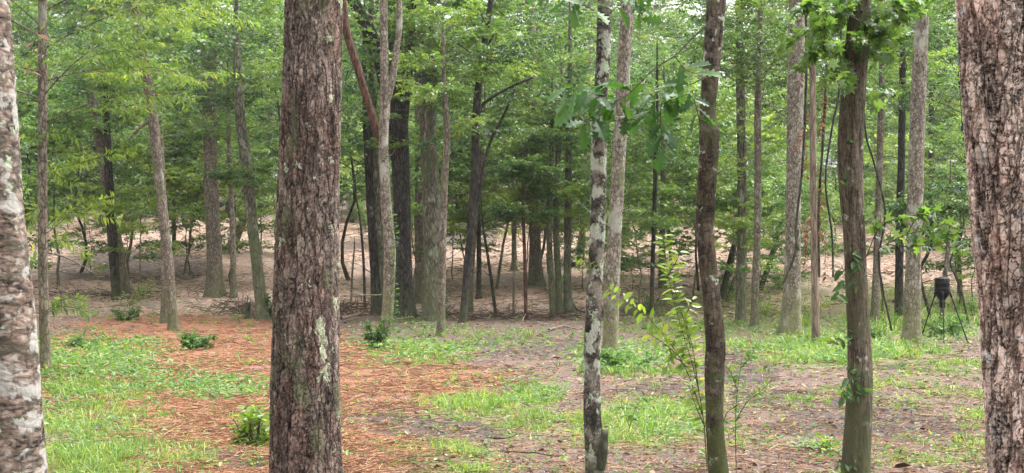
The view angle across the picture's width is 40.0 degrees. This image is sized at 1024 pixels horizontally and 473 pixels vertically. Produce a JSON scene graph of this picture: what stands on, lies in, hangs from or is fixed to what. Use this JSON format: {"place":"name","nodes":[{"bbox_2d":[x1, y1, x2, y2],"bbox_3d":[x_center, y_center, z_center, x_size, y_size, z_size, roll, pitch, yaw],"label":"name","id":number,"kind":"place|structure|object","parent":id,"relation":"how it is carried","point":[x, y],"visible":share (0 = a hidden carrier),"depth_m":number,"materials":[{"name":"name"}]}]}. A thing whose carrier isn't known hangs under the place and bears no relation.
{"place":"outdoors","nodes":[
{"label":"outdoors","id":0,"kind":"place"},
{"bbox_2d":[11,0,956,183],"label":"sky","id":1,"kind":"structure","parent":0,"point":[727,1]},
{"bbox_2d":[26,184,986,472],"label":"ground","id":2,"kind":"structure","parent":0,"point":[244,258],"depth_m":34.07,"materials":[{"name":"soil"}]},
{"bbox_2d":[0,0,50,472],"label":"smooth bark tree","id":3,"kind":"object","parent":2,"relation":"on","point":[22,441],"visible":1,"depth_m":6.12,"materials":[{"name":"grey plant"}]},
{"bbox_2d":[18,108,87,274],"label":"leafy sapling","id":4,"kind":"object","parent":2,"relation":"on","point":[28,191],"visible":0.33,"depth_m":49.38,"materials":[{"name":"green plant"}]},
{"bbox_2d":[14,42,100,206],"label":"understory tree","id":5,"kind":"object","parent":2,"relation":"on","point":[29,78],"visible":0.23,"depth_m":57.24,"materials":[{"name":"green plant"}]},
{"bbox_2d":[10,0,126,186],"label":"tall tree","id":6,"kind":"object","parent":2,"relation":"on","point":[29,40],"visible":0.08,"depth_m":114.93,"materials":[{"name":"green plant"}]},
{"bbox_2d":[15,65,130,283],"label":"understory tree","id":7,"kind":"object","parent":2,"relation":"on","point":[64,156],"visible":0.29,"depth_m":56.66,"materials":[{"name":"green plant"}]},
{"bbox_2d":[11,0,152,194],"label":"tree","id":8,"kind":"object","parent":2,"relation":"on","point":[33,22],"visible":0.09,"depth_m":95.95,"materials":[{"name":"green plant"}]},
{"bbox_2d":[62,205,106,275],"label":"leafy sapling","id":9,"kind":"object","parent":2,"relation":"on","point":[91,242],"visible":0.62,"depth_m":61.34,"materials":[{"name":"green plant"}]},
{"bbox_2d":[31,14,149,294],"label":"leaning tree","id":10,"kind":"object","parent":2,"relation":"on","point":[88,97],"visible":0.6,"depth_m":54.06,"materials":[{"name":"green plant"}]},
{"bbox_2d":[19,40,164,273],"bbox_3d":[-19.131,-3.378,61.855,7.209,10.267,7.373,0,0,26],"label":"understory tree","id":11,"kind":"object","parent":2,"relation":"on","point":[35,169],"visible":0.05,"depth_m":61.94,"materials":[{"name":"green plant"}]},
{"bbox_2d":[25,46,175,299],"bbox_3d":[-15.532,-2.332,52.643,4.416,9.482,4.834,0,0,45],"label":"leaning tree","id":12,"kind":"object","parent":2,"relation":"on","point":[53,108],"visible":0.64,"depth_m":52.84,"materials":[{"name":"green plant"}]},
{"bbox_2d":[90,180,160,274],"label":"leafy sapling","id":13,"kind":"object","parent":2,"relation":"on","point":[123,232],"visible":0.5,"depth_m":54.30,"materials":[{"name":"green plant"}]},
{"bbox_2d":[10,0,243,330],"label":"crooked tree","id":14,"kind":"object","parent":2,"relation":"on","point":[164,227],"visible":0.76,"depth_m":40.52,"materials":[{"name":"grey plant"}]},
{"bbox_2d":[11,0,260,372],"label":"slender tree","id":15,"kind":"object","parent":2,"relation":"on","point":[43,59],"visible":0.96,"depth_m":21.66,"materials":[{"name":"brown plant"}]},
{"bbox_2d":[49,18,233,277],"bbox_3d":[-15.846,-3.562,59.457,7.521,10.891,7.280,0,0,24],"label":"understory tree","id":16,"kind":"object","parent":2,"relation":"on","point":[160,54],"visible":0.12,"depth_m":59.04,"materials":[{"name":"green plant"}]},
{"bbox_2d":[90,117,197,299],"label":"leafy sapling","id":17,"kind":"object","parent":2,"relation":"on","point":[118,207],"visible":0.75,"depth_m":52.49,"materials":[{"name":"green plant"}]},
{"bbox_2d":[65,0,234,129],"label":"tall tree","id":18,"kind":"object","parent":2,"relation":"on","point":[126,6],"visible":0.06,"depth_m":114.21,"materials":[{"name":"green plant"}]},
{"bbox_2d":[34,281,271,300],"bbox_3d":[-14.222,2.191,53.599,12.712,1.132,3.607,0,0,0],"label":"brush pile","id":19,"kind":"object","parent":2,"relation":"on","point":[122,298],"visible":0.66,"depth_m":53.03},
{"bbox_2d":[122,128,186,323],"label":"crooked tree","id":20,"kind":"object","parent":2,"relation":"on","point":[163,310],"visible":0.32,"depth_m":43.60,"materials":[{"name":"brown plant"}]},
{"bbox_2d":[130,0,220,255],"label":"thin tree","id":21,"kind":"object","parent":2,"relation":"on","point":[170,157],"visible":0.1,"depth_m":67.58,"materials":[{"name":"green plant"}]},
{"bbox_2d":[111,46,262,279],"bbox_3d":[-14.105,-3.274,60.420,7.113,10.266,6.976,0,0,-1],"label":"understory tree","id":22,"kind":"object","parent":2,"relation":"on","point":[183,184],"visible":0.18,"depth_m":59.89,"materials":[{"name":"green plant"}]},
{"bbox_2d":[148,143,228,275],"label":"leafy sapling","id":23,"kind":"object","parent":2,"relation":"on","point":[194,194],"visible":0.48,"depth_m":60.08,"materials":[{"name":"green plant"}]},
{"bbox_2d":[174,328,217,349],"bbox_3d":[-7.098,2.372,31.421,1.037,0.668,1.000,0,0,33],"label":"leafy plant","id":24,"kind":"object","parent":2,"relation":"on","point":[188,340],"visible":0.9,"depth_m":31.38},
{"bbox_2d":[124,0,284,320],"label":"mottled tree","id":25,"kind":"object","parent":2,"relation":"on","point":[248,168],"visible":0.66,"depth_m":47.00,"materials":[{"name":"green plant"}]},
{"bbox_2d":[129,0,283,297],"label":"straight tree","id":26,"kind":"object","parent":2,"relation":"on","point":[214,282],"visible":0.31,"depth_m":52.91,"materials":[{"name":"brown plant"}]},
{"bbox_2d":[163,43,277,298],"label":"young tree","id":27,"kind":"object","parent":2,"relation":"on","point":[198,135],"visible":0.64,"depth_m":52.88,"materials":[{"name":"green plant"}]},
{"bbox_2d":[163,54,281,226],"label":"understory tree","id":28,"kind":"object","parent":2,"relation":"on","point":[272,111],"visible":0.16,"depth_m":63.30,"materials":[{"name":"green plant"}]},
{"bbox_2d":[168,118,277,285],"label":"leafy sapling","id":29,"kind":"object","parent":2,"relation":"on","point":[191,217],"visible":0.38,"depth_m":56.54,"materials":[{"name":"green plant"}]},
{"bbox_2d":[227,397,269,446],"bbox_3d":[-2.139,1.608,11.678,0.514,0.581,0.384,0,0,27],"label":"leafy plant","id":30,"kind":"object","parent":2,"relation":"on","point":[251,420],"visible":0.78,"depth_m":11.62,"materials":[{"name":"green plant"}]},
{"bbox_2d":[218,11,283,253],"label":"slanting tree","id":31,"kind":"object","parent":2,"relation":"on","point":[239,228],"visible":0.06,"depth_m":68.94,"materials":[{"name":"green plant"}]},
{"bbox_2d":[178,1,365,232],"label":"understory tree","id":32,"kind":"object","parent":2,"relation":"on","point":[273,99],"visible":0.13,"depth_m":61.25,"materials":[{"name":"green plant"}]},
{"bbox_2d":[269,0,343,472],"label":"pine tree","id":33,"kind":"object","parent":2,"relation":"on","point":[305,433],"visible":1,"depth_m":7.46,"materials":[{"name":"brown plant"}]},
{"bbox_2d":[250,0,441,280],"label":"understory tree","id":34,"kind":"object","parent":2,"relation":"on","point":[344,268],"visible":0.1,"depth_m":57.94,"materials":[{"name":"green plant"}]},
{"bbox_2d":[343,0,401,342],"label":"forked tree","id":35,"kind":"object","parent":2,"relation":"on","point":[387,81],"visible":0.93,"depth_m":35.93,"materials":[{"name":"grey plant"}]},
{"bbox_2d":[342,0,378,143],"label":"fallen limb","id":36,"kind":"object","parent":35,"relation":"attached to","point":[356,64],"visible":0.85,"depth_m":36.35,"materials":[{"name":"wood"}]},
{"bbox_2d":[357,314,390,349],"bbox_3d":[-3.075,2.186,31.271,0.778,0.902,0.574,0,0,0],"label":"evergreen bush","id":37,"kind":"object","parent":2,"relation":"on","point":[380,334],"visible":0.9,"depth_m":31.21,"materials":[{"name":"green plant"}]},
{"bbox_2d":[367,0,383,302],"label":"dark tree","id":38,"kind":"object","parent":2,"relation":"on","point":[376,194],"visible":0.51,"depth_m":48.85,"materials":[{"name":"brown plant"}]},
{"bbox_2d":[339,4,443,316],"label":"dark tree","id":39,"kind":"object","parent":2,"relation":"on","point":[374,263],"visible":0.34,"depth_m":48.69,"materials":[{"name":"brown plant"}]},
{"bbox_2d":[359,120,455,287],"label":"leafy sapling","id":40,"kind":"object","parent":2,"relation":"on","point":[418,207],"visible":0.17,"depth_m":51.61,"materials":[{"name":"green plant"}]},
{"bbox_2d":[254,0,565,319],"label":"great oak","id":41,"kind":"object","parent":2,"relation":"on","point":[400,166],"visible":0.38,"depth_m":47.56,"materials":[{"name":"brown plant"}]},
{"bbox_2d":[340,46,496,224],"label":"understory tree","id":42,"kind":"object","parent":2,"relation":"on","point":[355,139],"visible":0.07,"depth_m":55.82,"materials":[{"name":"green plant"}]},
{"bbox_2d":[414,4,423,303],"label":"grey tree","id":43,"kind":"object","parent":2,"relation":"on","point":[419,280],"visible":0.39,"depth_m":51.95,"materials":[{"name":"brown plant"}]},
{"bbox_2d":[341,0,541,321],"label":"mossy oak","id":44,"kind":"object","parent":2,"relation":"on","point":[427,121],"visible":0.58,"depth_m":45.78,"materials":[{"name":"green plant"}]},
{"bbox_2d":[378,0,536,336],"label":"slender tree","id":45,"kind":"object","parent":2,"relation":"on","point":[425,91],"visible":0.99,"depth_m":37.76,"materials":[{"name":"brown plant"}]},
{"bbox_2d":[410,79,529,298],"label":"thin tree","id":46,"kind":"object","parent":2,"relation":"on","point":[493,149],"visible":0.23,"depth_m":53.58,"materials":[{"name":"green plant"}]},
{"bbox_2d":[377,0,581,322],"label":"twin stem tree","id":47,"kind":"object","parent":2,"relation":"on","point":[478,106],"visible":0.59,"depth_m":43.99,"materials":[{"name":"green plant"}]},
{"bbox_2d":[447,152,515,252],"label":"leafy sapling","id":48,"kind":"object","parent":2,"relation":"on","point":[457,230],"visible":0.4,"depth_m":56.59,"materials":[{"name":"green plant"}]},
{"bbox_2d":[437,82,549,312],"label":"twin stem tree","id":49,"kind":"object","parent":2,"relation":"on","point":[456,167],"visible":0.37,"depth_m":49.82,"materials":[{"name":"green plant"}]},
{"bbox_2d":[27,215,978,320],"bbox_3d":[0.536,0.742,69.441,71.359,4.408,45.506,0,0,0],"label":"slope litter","id":50,"kind":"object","parent":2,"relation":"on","point":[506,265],"visible":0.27,"depth_m":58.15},
{"bbox_2d":[32,273,986,472],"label":"ground cover","id":51,"kind":"object","parent":2,"relation":"on","point":[124,370],"visible":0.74,"depth_m":20.54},
{"bbox_2d":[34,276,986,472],"bbox_3d":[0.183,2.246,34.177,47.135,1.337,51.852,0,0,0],"label":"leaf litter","id":52,"kind":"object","parent":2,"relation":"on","point":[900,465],"visible":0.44,"depth_m":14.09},
{"bbox_2d":[36,314,986,472],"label":"pine straw","id":53,"kind":"object","parent":2,"relation":"on","point":[360,441],"visible":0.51,"depth_m":15.41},
{"bbox_2d":[437,54,589,288],"bbox_3d":[-0.469,-2.496,56.423,7.451,9.419,7.308,0,0,36],"label":"understory tree","id":54,"kind":"object","parent":2,"relation":"on","point":[491,179],"visible":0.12,"depth_m":55.58,"materials":[{"name":"green plant"}]},
{"bbox_2d":[485,138,566,319],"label":"thin tree","id":55,"kind":"object","parent":2,"relation":"on","point":[521,166],"visible":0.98,"depth_m":47.27,"materials":[{"name":"green plant"}]},
{"bbox_2d":[448,0,632,286],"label":"straight tree","id":56,"kind":"object","parent":2,"relation":"on","point":[535,273],"visible":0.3,"depth_m":56.69,"materials":[{"name":"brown plant"}]},
{"bbox_2d":[498,73,590,315],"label":"green stem tree","id":57,"kind":"object","parent":2,"relation":"on","point":[571,189],"visible":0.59,"depth_m":48.62,"materials":[{"name":"green plant"}]},
{"bbox_2d":[487,40,628,257],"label":"understory tree","id":58,"kind":"object","parent":2,"relation":"on","point":[545,228],"visible":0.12,"depth_m":59.27,"materials":[{"name":"green plant"}]},
{"bbox_2d":[453,304,671,321],"bbox_3d":[1.703,2.745,47.701,7.490,0.916,3.679,0,0,0],"label":"brush pile","id":59,"kind":"object","parent":2,"relation":"on","point":[556,315],"visible":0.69,"depth_m":47.61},
{"bbox_2d":[515,42,632,315],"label":"green stem tree","id":60,"kind":"object","parent":2,"relation":"on","point":[556,251],"visible":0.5,"depth_m":49.25,"materials":[{"name":"green plant"}]},
{"bbox_2d":[506,2,642,312],"bbox_3d":[2.257,-2.927,49.571,5.226,11.354,5.862,0,0,0],"label":"green stem tree","id":61,"kind":"object","parent":2,"relation":"on","point":[567,295],"visible":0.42,"depth_m":49.72,"materials":[{"name":"green plant"}]},
{"bbox_2d":[559,179,608,287],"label":"leafy sapling","id":62,"kind":"object","parent":2,"relation":"on","point":[582,245],"visible":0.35,"depth_m":55.27,"materials":[{"name":"green plant"}]},
{"bbox_2d":[537,0,640,257],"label":"young tree","id":63,"kind":"object","parent":2,"relation":"on","point":[591,41],"visible":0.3,"depth_m":67.78,"materials":[{"name":"green plant"}]},
{"bbox_2d":[527,0,662,472],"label":"lichen tree","id":64,"kind":"object","parent":2,"relation":"on","point":[596,442],"visible":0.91,"depth_m":8.95,"materials":[{"name":"grey plant"}]},
{"bbox_2d":[576,0,644,354],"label":"pale tree","id":65,"kind":"object","parent":2,"relation":"on","point":[611,276],"visible":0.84,"depth_m":27.74,"materials":[{"name":"grey plant"}]},
{"bbox_2d":[566,0,691,136],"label":"tall tree","id":66,"kind":"object","parent":2,"relation":"on","point":[643,33],"visible":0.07,"depth_m":147.53,"materials":[{"name":"green plant"}]},
{"bbox_2d":[582,132,683,314],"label":"leafy sapling","id":67,"kind":"object","parent":2,"relation":"on","point":[664,222],"visible":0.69,"depth_m":48.66,"materials":[{"name":"green plant"}]},
{"bbox_2d":[574,19,701,199],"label":"understory tree","id":68,"kind":"object","parent":2,"relation":"on","point":[642,44],"visible":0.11,"depth_m":87.62,"materials":[{"name":"green plant"}]},
{"bbox_2d":[558,0,728,472],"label":"mossy tree","id":69,"kind":"object","parent":2,"relation":"on","point":[715,339],"visible":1,"depth_m":8.94,"materials":[{"name":"brown plant"}]},
{"bbox_2d":[603,234,707,468],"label":"bright sapling","id":70,"kind":"object","parent":2,"relation":"on","point":[680,367],"visible":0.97,"depth_m":10.20,"materials":[{"name":"green plant"}]},
{"bbox_2d":[585,40,736,289],"bbox_3d":[6.005,-2.713,54.850,5.696,9.651,6.976,0,0,-41],"label":"young tree","id":71,"kind":"object","parent":2,"relation":"on","point":[661,283],"visible":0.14,"depth_m":54.95,"materials":[{"name":"green plant"}]},
{"bbox_2d":[607,57,729,246],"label":"leafy sapling","id":72,"kind":"object","parent":2,"relation":"on","point":[628,162],"visible":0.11,"depth_m":58.24,"materials":[{"name":"green plant"}]},
{"bbox_2d":[643,200,694,302],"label":"leafy sapling","id":73,"kind":"object","parent":2,"relation":"on","point":[683,248],"visible":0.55,"depth_m":51.45,"materials":[{"name":"green plant"}]},
{"bbox_2d":[609,41,731,317],"bbox_3d":[5.395,-1.941,48.460,4.461,9.579,3.529,0,0,28],"label":"thin tree","id":74,"kind":"object","parent":2,"relation":"on","point":[686,165],"visible":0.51,"depth_m":48.27,"materials":[{"name":"green plant"}]},
{"bbox_2d":[607,47,752,278],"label":"understory tree","id":75,"kind":"object","parent":2,"relation":"on","point":[651,74],"visible":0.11,"depth_m":58.04,"materials":[{"name":"green plant"}]},
{"bbox_2d":[624,79,772,302],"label":"leafy sapling","id":76,"kind":"object","parent":2,"relation":"on","point":[668,191],"visible":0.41,"depth_m":50.69,"materials":[{"name":"green plant"}]},
{"bbox_2d":[645,0,784,207],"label":"tree","id":77,"kind":"object","parent":2,"relation":"on","point":[677,26],"visible":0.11,"depth_m":95.53,"materials":[{"name":"green plant"}]},
{"bbox_2d":[680,157,779,301],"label":"leaning sapling","id":78,"kind":"object","parent":2,"relation":"on","point":[730,260],"visible":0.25,"depth_m":51.73,"materials":[{"name":"green plant"}]},
{"bbox_2d":[662,0,809,323],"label":"dark tree","id":79,"kind":"object","parent":2,"relation":"on","point":[741,241],"visible":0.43,"depth_m":45.33,"materials":[{"name":"brown plant"}]},
{"bbox_2d":[686,122,786,322],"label":"leafy sapling","id":80,"kind":"object","parent":2,"relation":"on","point":[729,221],"visible":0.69,"depth_m":45.08,"materials":[{"name":"green plant"}]},
{"bbox_2d":[671,77,805,236],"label":"leafy sapling","id":81,"kind":"object","parent":2,"relation":"on","point":[769,146],"visible":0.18,"depth_m":54.65,"materials":[{"name":"green plant"}]},
{"bbox_2d":[676,54,809,276],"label":"understory tree","id":82,"kind":"object","parent":2,"relation":"on","point":[766,109],"visible":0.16,"depth_m":59.24,"materials":[{"name":"green plant"}]},
{"bbox_2d":[724,339,775,472],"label":"fern leaved sapling","id":83,"kind":"object","parent":2,"relation":"on","point":[735,378],"visible":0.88,"depth_m":9.60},
{"bbox_2d":[679,0,839,326],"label":"slender tree","id":84,"kind":"object","parent":2,"relation":"on","point":[759,63],"visible":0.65,"depth_m":42.87,"materials":[{"name":"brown plant"}]},
{"bbox_2d":[724,153,803,299],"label":"leafy sapling","id":85,"kind":"object","parent":2,"relation":"on","point":[776,173],"visible":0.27,"depth_m":52.26,"materials":[{"name":"green plant"}]},
{"bbox_2d":[751,0,816,335],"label":"pale tree","id":86,"kind":"object","parent":2,"relation":"on","point":[790,318],"visible":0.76,"depth_m":39.03,"materials":[{"name":"grey plant"}]},
{"bbox_2d":[722,0,845,151],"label":"tall tree","id":87,"kind":"object","parent":2,"relation":"on","point":[767,19],"visible":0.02,"depth_m":123.15,"materials":[{"name":"green plant"}]},
{"bbox_2d":[747,175,833,281],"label":"leafy sapling","id":88,"kind":"object","parent":2,"relation":"on","point":[781,203],"visible":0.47,"depth_m":48.64,"materials":[{"name":"green plant"}]},
{"bbox_2d":[752,149,841,290],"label":"leaning sapling","id":89,"kind":"object","parent":2,"relation":"on","point":[762,283],"visible":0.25,"depth_m":55.12,"materials":[{"name":"green plant"}]},
{"bbox_2d":[794,13,828,343],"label":"scraped tree","id":90,"kind":"object","parent":2,"relation":"on","point":[815,317],"visible":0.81,"depth_m":34.10,"materials":[{"name":"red plant"}]},
{"bbox_2d":[794,12,807,250],"bbox_3d":[6.784,-2.794,33.000,0.312,6.264,0.070,0,0,0],"label":"hanging vine","id":91,"kind":"object","parent":90,"relation":"hanging from","point":[802,161],"visible":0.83,"depth_m":32.98,"materials":[{"name":"brown plant"}]},
{"bbox_2d":[817,2,829,276],"bbox_3d":[7.548,-2.560,34.000,0.342,7.094,0.070,0,0,0],"label":"hanging vine","id":92,"kind":"object","parent":90,"relation":"hanging from","point":[819,194],"visible":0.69,"depth_m":33.97,"materials":[{"name":"brown plant"}]},
{"bbox_2d":[801,157,841,255],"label":"leafy sapling","id":93,"kind":"object","parent":2,"relation":"on","point":[821,225],"visible":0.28,"depth_m":58.72,"materials":[{"name":"green plant"}]},
{"bbox_2d":[801,106,888,240],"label":"leafy sapling","id":94,"kind":"object","parent":2,"relation":"on","point":[818,143],"visible":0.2,"depth_m":74.79,"materials":[{"name":"green plant"}]},
{"bbox_2d":[773,0,969,472],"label":"straight grained tree","id":95,"kind":"object","parent":2,"relation":"on","point":[875,38],"visible":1,"depth_m":9.13,"materials":[{"name":"brown plant"}]},
{"bbox_2d":[809,99,943,311],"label":"leafy sapling","id":96,"kind":"object","parent":2,"relation":"on","point":[830,194],"visible":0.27,"depth_m":49.43,"materials":[{"name":"green plant"}]},
{"bbox_2d":[803,0,959,324],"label":"slender tree","id":97,"kind":"object","parent":2,"relation":"on","point":[933,31],"visible":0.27,"depth_m":43.02,"materials":[{"name":"green plant"}]},
{"bbox_2d":[825,54,952,179],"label":"understory tree","id":98,"kind":"object","parent":2,"relation":"on","point":[889,127],"visible":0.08,"depth_m":84.47,"materials":[{"name":"green plant"}]},
{"bbox_2d":[830,0,958,319],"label":"dark tree","id":99,"kind":"object","parent":2,"relation":"on","point":[903,67],"visible":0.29,"depth_m":45.64,"materials":[{"name":"brown plant"}]},
{"bbox_2d":[867,16,963,250],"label":"dark tree","id":100,"kind":"object","parent":2,"relation":"on","point":[931,156],"visible":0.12,"depth_m":70.22,"materials":[{"name":"green plant"}]},
{"bbox_2d":[864,0,967,296],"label":"understory tree","id":101,"kind":"object","parent":2,"relation":"on","point":[933,128],"visible":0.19,"depth_m":53.62,"materials":[{"name":"green plant"}]},
{"bbox_2d":[899,15,935,343],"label":"lichen grey tree","id":102,"kind":"object","parent":2,"relation":"on","point":[911,328],"visible":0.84,"depth_m":35.47,"materials":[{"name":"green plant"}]},
{"bbox_2d":[882,159,971,320],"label":"young tree","id":103,"kind":"object","parent":2,"relation":"on","point":[950,208],"visible":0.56,"depth_m":43.76,"materials":[{"name":"green plant"}]},
{"bbox_2d":[906,55,962,175],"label":"understory tree","id":104,"kind":"object","parent":2,"relation":"on","point":[954,106],"visible":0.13,"depth_m":86.39,"materials":[{"name":"green plant"}]},
{"bbox_2d":[903,124,974,303],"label":"leafy sapling","id":105,"kind":"object","parent":2,"relation":"on","point":[939,264],"visible":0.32,"depth_m":50.33,"materials":[{"name":"green plant"}]},
{"bbox_2d":[922,277,967,343],"bbox_3d":[11.088,1.882,35.888,0.913,1.694,1.084,0,0,-18],"label":"game feeder","id":106,"kind":"object","parent":2,"relation":"on","point":[942,292],"visible":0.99,"depth_m":35.85,"materials":[{"name":"black plastic"}]},
{"bbox_2d":[921,309,972,335],"bbox_3d":[11.599,2.394,37.805,1.534,0.939,1.148,0,0,24],"label":"leafy bush","id":107,"kind":"object","parent":2,"relation":"on","point":[951,329],"visible":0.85,"depth_m":37.73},
{"bbox_2d":[955,0,1023,472],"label":"shaggy bark tree","id":108,"kind":"object","parent":2,"relation":"on","point":[990,37],"visible":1,"depth_m":5.09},
{"bbox_2d":[37,270,985,472],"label":"grass","id":109,"kind":"structure","parent":0,"point":[84,459],"depth_m":15.85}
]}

